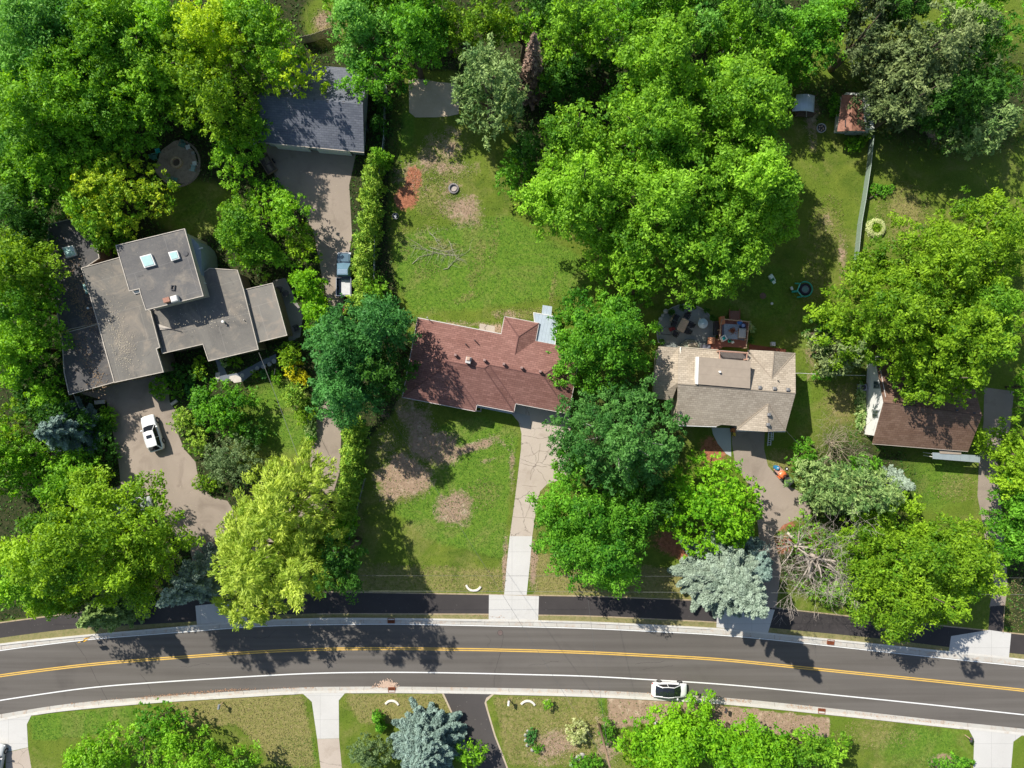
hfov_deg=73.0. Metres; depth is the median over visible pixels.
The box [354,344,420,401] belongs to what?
broadleaf tree
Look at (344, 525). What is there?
cedar tree
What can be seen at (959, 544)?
broadleaf tree
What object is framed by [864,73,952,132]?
pine tree
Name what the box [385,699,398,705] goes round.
curved stone edging
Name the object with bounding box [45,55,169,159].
broadleaf tree
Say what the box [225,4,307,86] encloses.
broadleaf tree
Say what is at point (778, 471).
garden cart
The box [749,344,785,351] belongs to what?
mulch bed
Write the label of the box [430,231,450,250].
fallen branch
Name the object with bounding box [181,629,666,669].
road crack seals
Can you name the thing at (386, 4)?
broadleaf tree
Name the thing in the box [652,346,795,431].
tan roofed house
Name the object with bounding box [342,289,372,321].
broadleaf tree
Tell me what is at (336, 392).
maple tree
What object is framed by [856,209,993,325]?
maple tree
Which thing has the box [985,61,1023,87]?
broadleaf tree
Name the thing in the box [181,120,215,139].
broadleaf tree
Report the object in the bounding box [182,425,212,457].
shrub
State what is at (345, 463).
cedar tree
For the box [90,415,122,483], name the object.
shrub
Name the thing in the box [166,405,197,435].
shrub
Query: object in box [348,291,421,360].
maple tree
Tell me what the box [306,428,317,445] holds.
shrub
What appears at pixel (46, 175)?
broadleaf tree
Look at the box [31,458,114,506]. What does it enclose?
broadleaf tree
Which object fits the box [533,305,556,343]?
patio cover
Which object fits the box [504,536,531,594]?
driveway
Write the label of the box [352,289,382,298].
cedar tree
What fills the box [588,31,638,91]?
broadleaf tree
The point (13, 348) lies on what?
broadleaf tree
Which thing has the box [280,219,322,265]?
broadleaf tree
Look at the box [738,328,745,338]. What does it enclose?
deck lounger
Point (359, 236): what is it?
cedar tree
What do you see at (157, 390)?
shrub
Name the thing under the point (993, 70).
pine tree
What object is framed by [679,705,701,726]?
broadleaf tree
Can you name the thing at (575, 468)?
broadleaf tree
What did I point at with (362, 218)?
cedar tree
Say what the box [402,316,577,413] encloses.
maroon roofed house
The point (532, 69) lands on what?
dead spruce
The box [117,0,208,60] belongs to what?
broadleaf tree
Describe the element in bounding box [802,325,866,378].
pine tree
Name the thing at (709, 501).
maple tree
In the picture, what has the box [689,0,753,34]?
broadleaf tree
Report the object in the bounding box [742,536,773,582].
spruce tree
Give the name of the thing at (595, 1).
broadleaf tree
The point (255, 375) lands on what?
shrub
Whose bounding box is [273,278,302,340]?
terrace
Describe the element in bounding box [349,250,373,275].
cedar tree
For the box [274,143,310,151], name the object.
garage door
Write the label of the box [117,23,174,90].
broadleaf tree
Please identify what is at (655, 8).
broadleaf tree
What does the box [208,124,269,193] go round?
broadleaf tree
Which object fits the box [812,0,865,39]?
broadleaf tree
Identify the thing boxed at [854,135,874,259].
metal fence
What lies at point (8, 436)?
broadleaf tree
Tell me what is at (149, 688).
road seams
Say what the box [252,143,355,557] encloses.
driveway
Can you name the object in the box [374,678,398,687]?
silt pile
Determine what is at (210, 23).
broadleaf tree
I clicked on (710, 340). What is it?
wooden crate
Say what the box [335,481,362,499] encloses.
cedar tree
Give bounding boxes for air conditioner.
[857,384,866,390]
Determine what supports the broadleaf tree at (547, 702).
on the ground at (906, 164)
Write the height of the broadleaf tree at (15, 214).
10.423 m
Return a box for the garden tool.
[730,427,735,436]
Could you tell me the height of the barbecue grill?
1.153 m
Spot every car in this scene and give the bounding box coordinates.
[0,743,7,767]
[115,495,152,514]
[140,414,165,452]
[651,680,686,699]
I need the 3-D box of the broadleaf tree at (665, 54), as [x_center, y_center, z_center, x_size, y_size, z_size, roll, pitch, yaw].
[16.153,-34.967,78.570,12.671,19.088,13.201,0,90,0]
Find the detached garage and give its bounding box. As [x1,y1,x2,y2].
[257,62,368,155]
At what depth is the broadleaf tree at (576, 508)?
81.09 m
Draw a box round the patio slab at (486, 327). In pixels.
[479,323,494,331]
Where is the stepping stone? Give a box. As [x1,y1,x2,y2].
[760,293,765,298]
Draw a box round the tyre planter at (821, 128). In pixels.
[816,123,825,132]
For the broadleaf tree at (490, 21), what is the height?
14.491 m
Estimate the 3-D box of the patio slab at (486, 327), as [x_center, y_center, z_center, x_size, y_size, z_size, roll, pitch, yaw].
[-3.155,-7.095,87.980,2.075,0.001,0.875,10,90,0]
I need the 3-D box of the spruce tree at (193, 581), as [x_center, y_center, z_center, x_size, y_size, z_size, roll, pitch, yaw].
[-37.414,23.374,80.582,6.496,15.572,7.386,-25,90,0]
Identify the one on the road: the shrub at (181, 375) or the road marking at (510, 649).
the road marking at (510, 649)
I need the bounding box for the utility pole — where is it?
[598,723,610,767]
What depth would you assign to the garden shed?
85.43 m
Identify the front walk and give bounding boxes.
[215,354,275,381]
[712,428,730,455]
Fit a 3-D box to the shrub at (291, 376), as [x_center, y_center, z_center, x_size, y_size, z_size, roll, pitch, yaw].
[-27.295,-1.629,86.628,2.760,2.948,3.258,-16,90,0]
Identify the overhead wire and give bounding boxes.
[42,590,1023,594]
[259,354,296,453]
[388,414,609,767]
[588,602,609,763]
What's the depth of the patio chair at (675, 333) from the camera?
87.50 m
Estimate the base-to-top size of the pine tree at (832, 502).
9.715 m
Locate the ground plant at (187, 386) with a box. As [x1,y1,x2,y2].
[183,375,197,399]
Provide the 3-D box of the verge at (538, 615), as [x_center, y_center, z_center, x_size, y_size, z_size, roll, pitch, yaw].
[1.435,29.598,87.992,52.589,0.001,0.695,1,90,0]
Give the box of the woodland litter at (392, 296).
[0,0,1023,625]
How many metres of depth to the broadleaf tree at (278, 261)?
84.56 m
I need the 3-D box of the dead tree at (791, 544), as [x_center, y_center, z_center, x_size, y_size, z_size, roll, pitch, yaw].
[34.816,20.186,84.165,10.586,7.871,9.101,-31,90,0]
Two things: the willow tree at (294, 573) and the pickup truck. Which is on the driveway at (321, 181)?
the pickup truck
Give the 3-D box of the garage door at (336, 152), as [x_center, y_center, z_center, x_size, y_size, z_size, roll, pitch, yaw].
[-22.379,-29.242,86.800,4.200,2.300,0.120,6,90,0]
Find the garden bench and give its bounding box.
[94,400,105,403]
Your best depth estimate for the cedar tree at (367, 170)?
85.17 m
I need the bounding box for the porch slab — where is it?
[512,412,530,427]
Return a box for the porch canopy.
[923,450,979,462]
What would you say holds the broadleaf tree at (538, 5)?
on the ground at (906, 164)
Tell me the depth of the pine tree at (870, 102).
82.62 m
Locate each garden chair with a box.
[148,153,158,160]
[178,139,186,148]
[189,164,196,171]
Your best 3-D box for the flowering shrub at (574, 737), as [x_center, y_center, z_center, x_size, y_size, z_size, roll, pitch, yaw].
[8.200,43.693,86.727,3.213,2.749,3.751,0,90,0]
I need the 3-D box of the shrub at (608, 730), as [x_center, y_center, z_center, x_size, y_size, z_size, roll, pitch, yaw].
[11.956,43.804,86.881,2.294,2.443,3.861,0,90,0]
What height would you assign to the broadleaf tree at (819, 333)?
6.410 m
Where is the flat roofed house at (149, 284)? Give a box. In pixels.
[47,218,292,394]
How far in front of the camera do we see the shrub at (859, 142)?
87.16 m
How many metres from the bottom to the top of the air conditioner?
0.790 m
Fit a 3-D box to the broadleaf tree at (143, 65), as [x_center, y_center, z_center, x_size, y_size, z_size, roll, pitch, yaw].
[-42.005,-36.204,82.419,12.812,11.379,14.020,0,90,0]
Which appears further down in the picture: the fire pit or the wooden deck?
the wooden deck
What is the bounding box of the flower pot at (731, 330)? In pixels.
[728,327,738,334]
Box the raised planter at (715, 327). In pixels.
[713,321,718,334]
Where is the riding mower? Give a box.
[776,471,793,485]
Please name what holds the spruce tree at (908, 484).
on the ground at (906, 164)
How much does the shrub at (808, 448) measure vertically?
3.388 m
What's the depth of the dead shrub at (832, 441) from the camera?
85.16 m
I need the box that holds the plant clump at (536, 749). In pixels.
[532,743,543,753]
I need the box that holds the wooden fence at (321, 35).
[299,27,332,43]
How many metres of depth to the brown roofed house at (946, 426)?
84.21 m
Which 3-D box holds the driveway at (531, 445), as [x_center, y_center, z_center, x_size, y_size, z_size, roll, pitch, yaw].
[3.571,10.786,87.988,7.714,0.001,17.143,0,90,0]
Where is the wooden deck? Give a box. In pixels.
[710,309,749,349]
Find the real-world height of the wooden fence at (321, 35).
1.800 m
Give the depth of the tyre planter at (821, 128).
87.88 m
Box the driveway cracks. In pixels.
[518,407,551,517]
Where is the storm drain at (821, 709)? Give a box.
[818,708,825,713]
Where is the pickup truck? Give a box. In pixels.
[333,252,353,296]
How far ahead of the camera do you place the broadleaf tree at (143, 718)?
84.90 m
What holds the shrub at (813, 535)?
on the ground at (906, 164)
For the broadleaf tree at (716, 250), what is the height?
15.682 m
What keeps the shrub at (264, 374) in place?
on the ground at (906, 164)
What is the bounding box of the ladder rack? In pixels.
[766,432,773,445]
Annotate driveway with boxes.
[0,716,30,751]
[6,748,30,767]
[79,375,243,596]
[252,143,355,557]
[304,693,344,738]
[317,738,341,767]
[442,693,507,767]
[444,693,505,767]
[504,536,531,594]
[510,404,569,535]
[732,426,810,607]
[969,730,1021,767]
[977,388,1013,606]
[988,605,1003,631]
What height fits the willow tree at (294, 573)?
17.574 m
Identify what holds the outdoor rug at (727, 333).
on the outdoor rug at (739, 327)
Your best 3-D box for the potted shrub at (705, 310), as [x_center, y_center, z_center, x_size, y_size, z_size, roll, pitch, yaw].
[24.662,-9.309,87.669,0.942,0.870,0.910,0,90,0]
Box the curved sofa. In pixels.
[679,339,700,348]
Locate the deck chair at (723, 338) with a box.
[720,335,726,341]
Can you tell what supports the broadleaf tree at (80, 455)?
on the ground at (906, 164)
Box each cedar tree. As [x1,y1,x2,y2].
[331,523,353,544]
[332,513,359,535]
[333,489,363,512]
[333,502,359,524]
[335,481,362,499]
[338,450,365,472]
[338,464,368,487]
[339,439,370,463]
[340,427,369,447]
[342,415,371,439]
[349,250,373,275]
[350,231,378,252]
[350,264,379,284]
[351,272,374,295]
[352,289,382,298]
[353,210,382,232]
[354,242,380,265]
[356,186,381,208]
[359,220,384,243]
[360,164,383,186]
[362,198,386,222]
[363,151,386,177]
[364,175,388,199]
[368,147,394,175]
[369,113,390,140]
[371,709,385,724]
[372,89,393,114]
[375,720,388,733]
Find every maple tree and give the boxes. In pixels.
[0,464,205,619]
[57,147,180,243]
[301,293,379,380]
[305,346,391,430]
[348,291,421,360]
[546,286,662,396]
[648,449,765,559]
[802,251,958,373]
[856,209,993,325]
[879,289,1023,393]
[887,346,989,408]
[924,184,1023,299]
[937,278,1023,368]
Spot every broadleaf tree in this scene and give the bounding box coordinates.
[0,0,111,101]
[0,43,54,94]
[0,56,133,172]
[0,117,69,199]
[0,125,130,225]
[0,183,66,254]
[0,223,70,306]
[0,277,69,345]
[0,317,75,391]
[0,396,34,466]
[0,415,36,496]
[0,448,56,502]
[0,544,76,620]
[3,433,70,484]
[4,225,47,264]
[4,332,65,404]
[7,379,67,422]
[20,392,101,440]
[22,579,92,618]
[23,374,69,413]
[24,35,121,99]
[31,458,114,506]
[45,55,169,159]
[45,100,121,166]
[55,445,111,490]
[58,191,138,253]
[59,0,181,119]
[61,733,134,767]
[94,112,153,163]
[94,718,190,763]
[112,42,204,135]
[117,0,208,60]
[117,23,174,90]
[132,697,197,744]
[138,722,262,767]
[157,24,226,100]
[157,98,190,118]
[168,58,257,144]
[169,0,280,96]
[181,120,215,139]
[187,377,261,437]
[202,0,279,44]
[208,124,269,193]
[213,202,284,267]
[216,193,265,234]
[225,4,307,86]
[226,241,296,281]
[229,51,272,110]
[230,101,272,151]
[243,172,295,213]
[264,46,330,98]
[265,188,314,236]
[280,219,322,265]
[287,259,328,308]
[299,288,331,333]
[309,525,368,604]
[322,0,340,12]
[324,0,398,73]
[333,41,418,104]
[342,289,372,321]
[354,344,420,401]
[355,275,394,303]
[364,0,444,30]
[379,2,448,84]
[388,0,457,53]
[424,0,483,60]
[454,738,489,767]
[459,0,521,58]
[492,148,539,202]
[502,2,551,62]
[508,128,544,171]
[509,137,638,265]
[519,0,563,47]
[525,462,656,544]
[526,0,596,92]
[529,507,651,599]
[532,45,600,124]
[534,98,627,175]
[542,699,553,709]
[550,430,598,485]
[568,0,609,44]
[571,203,661,298]
[576,0,630,71]
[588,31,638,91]
[594,72,708,190]
[598,0,702,27]
[598,5,713,127]
[605,141,736,262]
[606,0,660,40]
[611,687,719,767]
[618,264,662,307]
[621,724,653,767]
[626,468,690,536]
[646,209,775,310]
[678,44,798,172]
[679,0,727,47]
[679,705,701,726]
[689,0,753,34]
[692,136,805,252]
[692,709,793,767]
[694,0,775,70]
[738,0,792,45]
[741,23,799,80]
[745,0,787,49]
[758,0,848,75]
[766,724,853,767]
[785,54,821,88]
[801,305,837,358]
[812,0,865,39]
[815,483,993,596]
[833,532,987,645]
[834,0,930,34]
[839,249,893,275]
[842,536,902,586]
[865,0,931,47]
[897,69,985,133]
[927,0,1009,49]
[931,16,1022,86]
[940,511,1010,601]
[946,0,1023,73]
[971,413,1023,499]
[978,470,1023,570]
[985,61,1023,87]
[1005,363,1023,418]
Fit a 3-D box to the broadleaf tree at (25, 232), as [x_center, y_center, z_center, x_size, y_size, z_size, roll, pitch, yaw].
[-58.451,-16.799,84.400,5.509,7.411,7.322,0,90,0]
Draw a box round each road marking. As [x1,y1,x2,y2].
[0,624,1023,666]
[0,647,1023,689]
[0,649,1023,691]
[0,672,1023,714]
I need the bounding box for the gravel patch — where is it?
[229,375,240,382]
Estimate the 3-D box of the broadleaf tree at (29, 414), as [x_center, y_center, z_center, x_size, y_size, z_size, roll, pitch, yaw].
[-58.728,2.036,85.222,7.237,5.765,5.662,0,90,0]
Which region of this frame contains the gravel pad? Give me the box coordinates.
[409,78,458,116]
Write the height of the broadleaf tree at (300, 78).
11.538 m
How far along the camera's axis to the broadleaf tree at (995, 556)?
81.21 m
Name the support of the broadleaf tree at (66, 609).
on the ground at (906, 164)
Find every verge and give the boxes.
[0,591,1023,634]
[0,613,1023,658]
[31,693,1023,735]
[317,613,716,622]
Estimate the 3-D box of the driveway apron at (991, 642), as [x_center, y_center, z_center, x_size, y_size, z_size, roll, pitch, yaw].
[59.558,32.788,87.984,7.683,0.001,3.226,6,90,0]
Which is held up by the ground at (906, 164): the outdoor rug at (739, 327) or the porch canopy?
the porch canopy
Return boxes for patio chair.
[671,320,677,327]
[672,330,679,337]
[684,311,690,318]
[684,328,692,334]
[687,321,695,327]
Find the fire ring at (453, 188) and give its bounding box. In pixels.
[448,183,458,193]
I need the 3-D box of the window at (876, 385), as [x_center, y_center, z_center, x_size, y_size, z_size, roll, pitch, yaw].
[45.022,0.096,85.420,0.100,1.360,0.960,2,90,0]
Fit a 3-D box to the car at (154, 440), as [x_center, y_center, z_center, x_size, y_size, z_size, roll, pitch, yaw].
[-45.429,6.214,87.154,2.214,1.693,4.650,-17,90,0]
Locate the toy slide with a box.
[768,274,775,283]
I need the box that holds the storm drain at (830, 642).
[827,639,834,644]
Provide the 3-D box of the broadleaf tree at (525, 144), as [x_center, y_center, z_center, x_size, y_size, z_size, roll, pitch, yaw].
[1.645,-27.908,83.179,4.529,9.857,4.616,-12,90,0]
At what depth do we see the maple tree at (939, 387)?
79.21 m
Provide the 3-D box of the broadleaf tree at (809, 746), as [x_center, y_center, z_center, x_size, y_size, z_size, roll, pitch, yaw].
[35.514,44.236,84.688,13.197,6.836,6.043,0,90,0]
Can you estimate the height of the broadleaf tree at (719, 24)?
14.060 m
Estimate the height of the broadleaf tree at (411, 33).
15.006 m
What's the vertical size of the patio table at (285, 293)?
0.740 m
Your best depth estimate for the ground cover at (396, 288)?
87.93 m
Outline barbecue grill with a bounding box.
[699,344,710,348]
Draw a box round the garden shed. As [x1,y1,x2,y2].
[834,92,873,134]
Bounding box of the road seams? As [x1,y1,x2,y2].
[74,640,502,698]
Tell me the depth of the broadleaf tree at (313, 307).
84.13 m
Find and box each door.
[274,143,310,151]
[317,147,351,155]
[844,131,860,134]
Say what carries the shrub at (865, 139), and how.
on the ground at (906, 164)
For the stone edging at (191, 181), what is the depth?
87.85 m
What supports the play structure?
on the ground at (906, 164)
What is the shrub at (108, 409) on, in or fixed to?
on the ground at (906, 164)
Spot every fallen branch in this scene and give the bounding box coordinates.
[408,239,457,268]
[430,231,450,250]
[430,245,459,257]
[443,244,470,269]
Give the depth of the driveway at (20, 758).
87.99 m
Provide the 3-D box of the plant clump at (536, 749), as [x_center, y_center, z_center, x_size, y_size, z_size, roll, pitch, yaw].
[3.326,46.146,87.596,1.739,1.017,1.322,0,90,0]
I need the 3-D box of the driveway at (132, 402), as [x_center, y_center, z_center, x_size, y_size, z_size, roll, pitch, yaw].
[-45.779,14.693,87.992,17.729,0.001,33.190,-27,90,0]
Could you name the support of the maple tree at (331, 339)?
on the ground at (906, 164)
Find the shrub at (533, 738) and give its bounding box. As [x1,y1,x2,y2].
[524,727,536,745]
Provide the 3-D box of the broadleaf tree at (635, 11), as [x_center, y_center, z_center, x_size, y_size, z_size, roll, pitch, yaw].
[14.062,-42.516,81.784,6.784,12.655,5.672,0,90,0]
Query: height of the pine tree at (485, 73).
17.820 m
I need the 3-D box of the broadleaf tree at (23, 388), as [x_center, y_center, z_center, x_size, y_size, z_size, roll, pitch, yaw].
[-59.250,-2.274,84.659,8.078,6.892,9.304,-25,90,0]
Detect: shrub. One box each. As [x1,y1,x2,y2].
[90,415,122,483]
[98,403,119,431]
[99,228,137,255]
[148,373,184,400]
[160,362,205,384]
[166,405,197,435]
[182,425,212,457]
[190,355,207,380]
[191,472,222,492]
[201,429,264,487]
[226,356,243,367]
[233,415,276,448]
[250,370,261,378]
[259,369,271,379]
[270,368,282,384]
[275,340,304,374]
[278,381,312,410]
[282,361,304,382]
[293,370,310,385]
[294,400,318,428]
[303,411,317,438]
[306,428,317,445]
[346,731,393,767]
[524,727,536,745]
[565,718,589,745]
[568,752,603,767]
[598,717,615,745]
[668,308,674,315]
[703,307,710,313]
[709,314,716,321]
[777,508,827,555]
[784,436,818,470]
[794,564,863,608]
[811,366,833,380]
[811,410,874,465]
[827,92,840,116]
[837,451,883,473]
[843,136,865,153]
[861,134,871,141]
[928,750,975,767]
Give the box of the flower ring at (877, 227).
[865,217,885,237]
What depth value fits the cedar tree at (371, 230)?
85.83 m
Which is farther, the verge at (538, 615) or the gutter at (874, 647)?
the verge at (538, 615)
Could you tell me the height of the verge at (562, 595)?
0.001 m
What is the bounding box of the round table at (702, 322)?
[698,318,707,327]
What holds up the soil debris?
on the ground at (906, 164)
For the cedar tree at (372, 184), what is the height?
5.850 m
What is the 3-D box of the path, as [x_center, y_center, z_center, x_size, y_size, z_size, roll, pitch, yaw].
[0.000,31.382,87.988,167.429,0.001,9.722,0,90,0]
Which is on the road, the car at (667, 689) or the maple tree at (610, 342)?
the car at (667, 689)
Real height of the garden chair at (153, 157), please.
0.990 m
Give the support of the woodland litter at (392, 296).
on the ground at (906, 164)
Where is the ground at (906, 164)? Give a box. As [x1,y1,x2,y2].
[0,0,1023,767]
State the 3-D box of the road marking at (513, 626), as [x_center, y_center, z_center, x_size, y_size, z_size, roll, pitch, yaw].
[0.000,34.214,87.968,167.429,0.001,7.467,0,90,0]
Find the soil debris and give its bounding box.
[168,12,950,767]
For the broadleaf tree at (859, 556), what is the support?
on the ground at (906, 164)
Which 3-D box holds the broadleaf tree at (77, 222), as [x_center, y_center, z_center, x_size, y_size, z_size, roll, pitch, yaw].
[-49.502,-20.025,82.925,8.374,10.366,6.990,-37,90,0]
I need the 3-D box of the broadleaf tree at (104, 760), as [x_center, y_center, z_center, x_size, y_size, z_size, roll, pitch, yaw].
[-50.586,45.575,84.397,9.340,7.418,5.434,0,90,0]
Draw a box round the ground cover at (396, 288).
[0,0,1023,629]
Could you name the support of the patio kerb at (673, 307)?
on the stone patio at (701, 335)
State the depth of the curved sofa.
87.46 m
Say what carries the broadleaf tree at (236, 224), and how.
on the ground at (906, 164)
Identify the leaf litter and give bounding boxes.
[54,238,107,397]
[71,614,953,724]
[95,299,233,379]
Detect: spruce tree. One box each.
[34,396,111,458]
[75,573,152,633]
[156,538,233,607]
[385,697,467,767]
[667,527,769,619]
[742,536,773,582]
[876,464,915,493]
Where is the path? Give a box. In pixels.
[0,592,1023,653]
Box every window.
[872,409,878,417]
[873,381,879,388]
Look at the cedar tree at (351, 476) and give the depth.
85.88 m
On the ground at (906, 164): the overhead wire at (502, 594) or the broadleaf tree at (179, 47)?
the broadleaf tree at (179, 47)
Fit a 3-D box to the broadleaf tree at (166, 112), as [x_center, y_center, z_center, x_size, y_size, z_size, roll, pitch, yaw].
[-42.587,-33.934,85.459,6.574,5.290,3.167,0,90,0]
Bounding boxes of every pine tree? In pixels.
[449,32,533,151]
[783,455,859,504]
[796,483,866,519]
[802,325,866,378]
[810,456,906,519]
[828,0,890,77]
[847,75,912,137]
[859,37,932,115]
[864,0,1004,96]
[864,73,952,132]
[918,75,1007,153]
[926,99,1023,160]
[928,53,1002,99]
[955,62,1023,119]
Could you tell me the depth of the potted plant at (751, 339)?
87.36 m
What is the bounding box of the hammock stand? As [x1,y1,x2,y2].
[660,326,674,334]
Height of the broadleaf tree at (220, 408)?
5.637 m
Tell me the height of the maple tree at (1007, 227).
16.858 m
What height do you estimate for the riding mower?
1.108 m
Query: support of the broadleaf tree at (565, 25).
on the ground at (906, 164)
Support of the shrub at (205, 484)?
on the ground at (906, 164)
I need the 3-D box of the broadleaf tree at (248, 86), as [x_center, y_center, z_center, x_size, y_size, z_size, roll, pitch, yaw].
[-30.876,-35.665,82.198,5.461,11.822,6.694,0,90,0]
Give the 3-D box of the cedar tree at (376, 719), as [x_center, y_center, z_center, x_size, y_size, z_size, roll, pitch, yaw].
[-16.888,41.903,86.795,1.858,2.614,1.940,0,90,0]
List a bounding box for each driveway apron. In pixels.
[195,604,246,624]
[489,595,538,619]
[716,609,774,632]
[949,630,1010,656]
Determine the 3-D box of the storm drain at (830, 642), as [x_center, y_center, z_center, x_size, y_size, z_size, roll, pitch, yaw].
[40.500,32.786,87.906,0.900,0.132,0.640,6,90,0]
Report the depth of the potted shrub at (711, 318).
87.50 m
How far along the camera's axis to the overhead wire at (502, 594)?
81.87 m
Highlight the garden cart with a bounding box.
[773,465,783,474]
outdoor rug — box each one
[722,324,745,340]
[724,324,738,338]
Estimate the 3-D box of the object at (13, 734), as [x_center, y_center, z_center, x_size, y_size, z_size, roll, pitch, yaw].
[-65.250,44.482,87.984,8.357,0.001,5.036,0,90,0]
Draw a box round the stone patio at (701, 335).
[657,305,713,349]
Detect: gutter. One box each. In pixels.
[0,620,1023,665]
[0,687,1023,732]
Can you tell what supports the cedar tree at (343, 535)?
on the ground at (906, 164)
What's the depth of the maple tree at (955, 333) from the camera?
76.51 m
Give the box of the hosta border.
[854,380,866,432]
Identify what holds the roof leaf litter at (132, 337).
on the flat roofed house at (149, 284)
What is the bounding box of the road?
[0,623,1023,728]
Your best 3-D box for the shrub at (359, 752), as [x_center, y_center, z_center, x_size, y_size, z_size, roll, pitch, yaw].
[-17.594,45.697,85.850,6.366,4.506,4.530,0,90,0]
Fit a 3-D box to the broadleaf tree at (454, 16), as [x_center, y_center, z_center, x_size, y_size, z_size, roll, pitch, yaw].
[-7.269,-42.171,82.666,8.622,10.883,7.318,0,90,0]
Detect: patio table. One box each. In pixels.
[282,290,288,296]
[676,318,688,332]
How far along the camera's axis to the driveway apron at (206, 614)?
87.98 m
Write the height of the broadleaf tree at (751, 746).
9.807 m
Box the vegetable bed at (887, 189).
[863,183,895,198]
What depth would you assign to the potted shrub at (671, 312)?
87.53 m
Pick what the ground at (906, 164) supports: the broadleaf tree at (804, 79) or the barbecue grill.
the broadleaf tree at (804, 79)
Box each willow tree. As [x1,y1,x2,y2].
[207,486,325,612]
[210,580,289,631]
[241,436,341,551]
[269,505,351,613]
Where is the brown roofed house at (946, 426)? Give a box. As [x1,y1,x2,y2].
[864,356,981,451]
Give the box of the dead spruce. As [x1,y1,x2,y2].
[515,31,546,110]
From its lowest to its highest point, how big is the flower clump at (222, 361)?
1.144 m
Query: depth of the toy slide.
87.81 m
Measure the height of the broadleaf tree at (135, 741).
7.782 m
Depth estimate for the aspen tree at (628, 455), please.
78.99 m
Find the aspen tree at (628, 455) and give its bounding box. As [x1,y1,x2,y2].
[541,373,692,498]
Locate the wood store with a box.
[792,93,817,117]
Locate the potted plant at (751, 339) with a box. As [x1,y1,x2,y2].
[747,335,754,342]
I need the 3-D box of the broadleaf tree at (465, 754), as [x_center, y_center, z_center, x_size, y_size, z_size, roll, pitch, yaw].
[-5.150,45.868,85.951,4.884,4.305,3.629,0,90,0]
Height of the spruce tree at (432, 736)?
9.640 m
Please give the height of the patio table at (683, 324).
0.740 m
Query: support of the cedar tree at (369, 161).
on the ground at (906, 164)
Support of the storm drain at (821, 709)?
in the kerb at (512, 693)
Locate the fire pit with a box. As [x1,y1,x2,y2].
[170,156,182,168]
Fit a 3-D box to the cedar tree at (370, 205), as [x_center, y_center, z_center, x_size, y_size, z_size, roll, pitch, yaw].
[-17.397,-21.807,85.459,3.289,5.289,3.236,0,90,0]
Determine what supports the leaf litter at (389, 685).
on the road
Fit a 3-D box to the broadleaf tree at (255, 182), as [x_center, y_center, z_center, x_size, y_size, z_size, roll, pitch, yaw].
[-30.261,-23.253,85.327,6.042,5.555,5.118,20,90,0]
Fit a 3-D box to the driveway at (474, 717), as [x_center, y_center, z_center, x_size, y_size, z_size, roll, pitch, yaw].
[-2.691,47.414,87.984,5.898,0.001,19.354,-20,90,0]
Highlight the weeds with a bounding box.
[169,3,964,767]
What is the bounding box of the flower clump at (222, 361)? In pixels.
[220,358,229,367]
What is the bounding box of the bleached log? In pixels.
[786,531,810,578]
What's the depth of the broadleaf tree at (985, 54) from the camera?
79.11 m
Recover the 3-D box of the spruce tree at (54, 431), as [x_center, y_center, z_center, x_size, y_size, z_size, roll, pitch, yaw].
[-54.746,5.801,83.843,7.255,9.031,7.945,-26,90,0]
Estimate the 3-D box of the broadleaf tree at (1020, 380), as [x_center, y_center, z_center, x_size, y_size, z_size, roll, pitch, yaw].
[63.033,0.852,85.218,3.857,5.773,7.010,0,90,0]
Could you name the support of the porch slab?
on the driveway at (531, 445)
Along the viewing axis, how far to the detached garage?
84.00 m
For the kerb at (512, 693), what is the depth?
87.86 m
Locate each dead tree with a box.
[759,505,840,591]
[772,509,901,622]
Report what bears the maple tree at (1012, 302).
on the ground at (906, 164)
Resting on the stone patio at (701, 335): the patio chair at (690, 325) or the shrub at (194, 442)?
the patio chair at (690, 325)
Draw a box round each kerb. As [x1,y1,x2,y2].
[0,618,1023,660]
[0,690,1023,734]
[656,304,715,342]
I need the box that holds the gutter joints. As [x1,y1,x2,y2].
[1,620,1015,724]
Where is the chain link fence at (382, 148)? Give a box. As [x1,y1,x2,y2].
[373,77,386,279]
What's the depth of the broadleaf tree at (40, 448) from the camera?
83.07 m
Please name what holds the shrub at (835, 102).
on the ground at (906, 164)
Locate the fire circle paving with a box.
[155,140,199,183]
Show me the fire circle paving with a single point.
(184, 174)
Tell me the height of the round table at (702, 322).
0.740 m
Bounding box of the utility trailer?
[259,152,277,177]
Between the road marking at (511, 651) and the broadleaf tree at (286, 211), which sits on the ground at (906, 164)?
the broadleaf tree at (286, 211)
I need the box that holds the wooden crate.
[707,337,714,343]
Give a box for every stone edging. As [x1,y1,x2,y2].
[177,169,200,186]
[179,139,200,173]
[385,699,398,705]
[465,585,480,591]
[520,700,535,705]
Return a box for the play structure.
[790,281,812,297]

